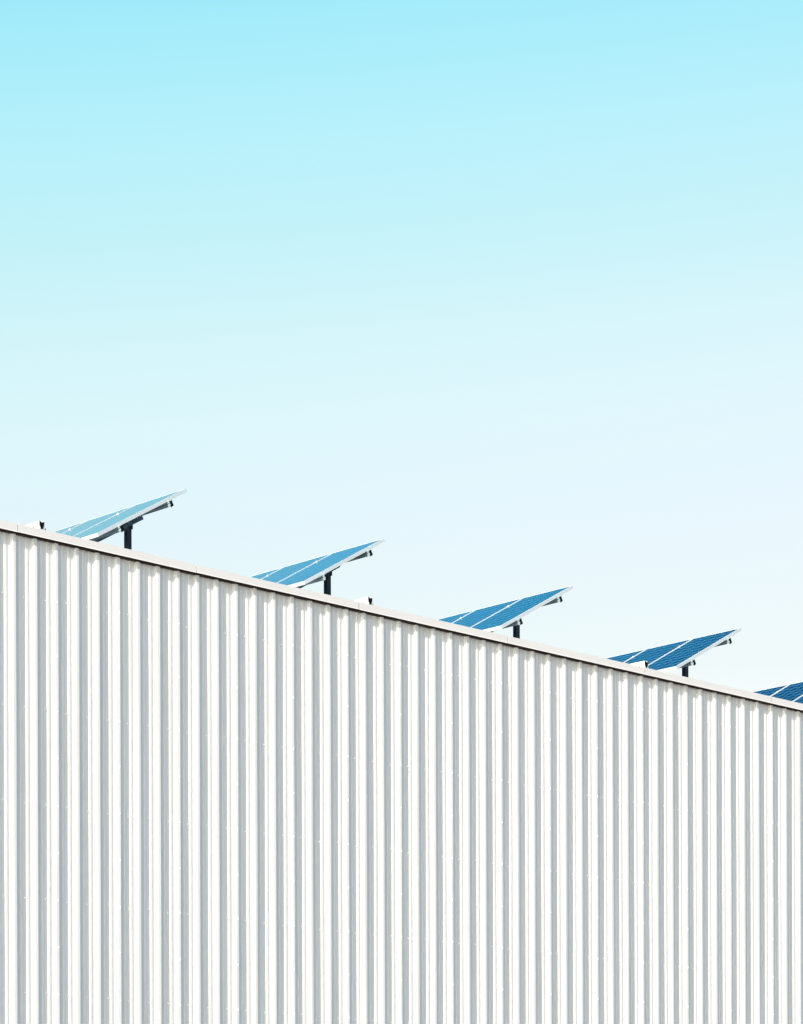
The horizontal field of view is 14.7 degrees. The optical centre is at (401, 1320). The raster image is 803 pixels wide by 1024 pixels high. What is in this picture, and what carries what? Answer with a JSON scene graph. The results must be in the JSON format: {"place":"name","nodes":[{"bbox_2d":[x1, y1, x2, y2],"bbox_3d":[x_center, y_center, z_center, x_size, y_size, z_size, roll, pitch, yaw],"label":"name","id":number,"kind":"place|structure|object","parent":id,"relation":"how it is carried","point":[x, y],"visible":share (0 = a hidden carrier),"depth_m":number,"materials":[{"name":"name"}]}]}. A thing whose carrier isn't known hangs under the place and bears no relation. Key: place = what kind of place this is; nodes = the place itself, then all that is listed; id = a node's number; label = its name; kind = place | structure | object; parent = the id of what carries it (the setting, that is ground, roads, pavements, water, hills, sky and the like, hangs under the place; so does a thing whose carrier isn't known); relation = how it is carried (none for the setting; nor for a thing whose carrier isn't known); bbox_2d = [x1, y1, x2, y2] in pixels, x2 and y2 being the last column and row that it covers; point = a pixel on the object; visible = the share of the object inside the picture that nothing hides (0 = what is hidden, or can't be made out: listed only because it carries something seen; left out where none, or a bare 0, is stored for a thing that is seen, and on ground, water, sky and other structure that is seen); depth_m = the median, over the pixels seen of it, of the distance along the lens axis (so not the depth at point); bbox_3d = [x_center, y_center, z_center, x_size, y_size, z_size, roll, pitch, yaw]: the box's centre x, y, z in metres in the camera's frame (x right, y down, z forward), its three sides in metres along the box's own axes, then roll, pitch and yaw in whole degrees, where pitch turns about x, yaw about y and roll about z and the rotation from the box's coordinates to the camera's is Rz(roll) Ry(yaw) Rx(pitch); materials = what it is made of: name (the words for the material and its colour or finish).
{"place":"outdoors","nodes":[
{"label":"outdoors","id":0,"kind":"place"},
{"bbox_2d":[26,521,45,529],"bbox_3d":[-6.623,-9.434,39.761,0.200,0.180,7.006,0,0,-42],"label":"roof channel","id":1,"kind":"object","parent":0,"point":[39,524],"visible":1,"depth_m":37.16,"materials":[{"name":"white paint"}]},
{"bbox_2d":[0,520,802,1023],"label":"metal building","id":2,"kind":"structure","parent":0,"point":[230,798],"depth_m":40.31,"materials":[{"name":"white paint"}]},
{"bbox_2d":[54,488,186,549],"bbox_3d":[-4.657,-9.947,40.789,1.424,1.285,4.293,0,0,-42],"label":"solar array","id":3,"kind":"object","parent":2,"relation":"on","point":[100,528],"visible":0.51,"depth_m":39.76,"materials":[{"name":"glass"}]},
{"bbox_2d":[250,538,384,594],"bbox_3d":[-2.152,-9.872,43.030,1.428,1.285,4.289,0,0,-42],"label":"solar array","id":4,"kind":"object","parent":2,"relation":"on","point":[307,572],"visible":0.41,"depth_m":42.00,"materials":[{"name":"glass"}]},
{"bbox_2d":[354,597,372,604],"bbox_3d":[-2.742,-9.335,43.237,0.200,0.180,7.006,0,0,-42],"label":"roof channel","id":5,"kind":"object","parent":2,"relation":"on","point":[367,600],"visible":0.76,"depth_m":40.64,"materials":[{"name":"white paint"}]},
{"bbox_2d":[437,586,572,638],"bbox_3d":[0.575,-9.803,45.352,1.436,1.285,4.109,0,0,-42],"label":"solar array","id":6,"kind":"object","parent":2,"relation":"on","point":[492,618],"visible":0.41,"depth_m":44.42,"materials":[{"name":"glass"}]},
{"bbox_2d":[606,628,740,676],"bbox_3d":[3.267,-9.727,47.675,1.439,1.285,3.977,0,0,-42],"label":"solar array","id":7,"kind":"object","parent":2,"relation":"on","point":[674,656],"visible":0.34,"depth_m":46.79,"materials":[{"name":"glass"}]},
{"bbox_2d":[754,682,802,703],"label":"solar array","id":8,"kind":"object","parent":2,"relation":"on","point":[793,692],"visible":0.12,"depth_m":49.84,"materials":[{"name":"glass"}]},
{"bbox_2d":[0,0,802,691],"label":"sky","id":9,"kind":"structure","parent":0,"point":[506,295],"materials":[{"name":"blue"}]},
{"bbox_2d":[632,661,648,667],"bbox_3d":[1.131,-9.236,46.707,0.200,0.180,7.006,0,0,-42],"label":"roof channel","id":10,"kind":"object","parent":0,"point":[643,664],"visible":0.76,"depth_m":44.11,"materials":[{"name":"white paint"}]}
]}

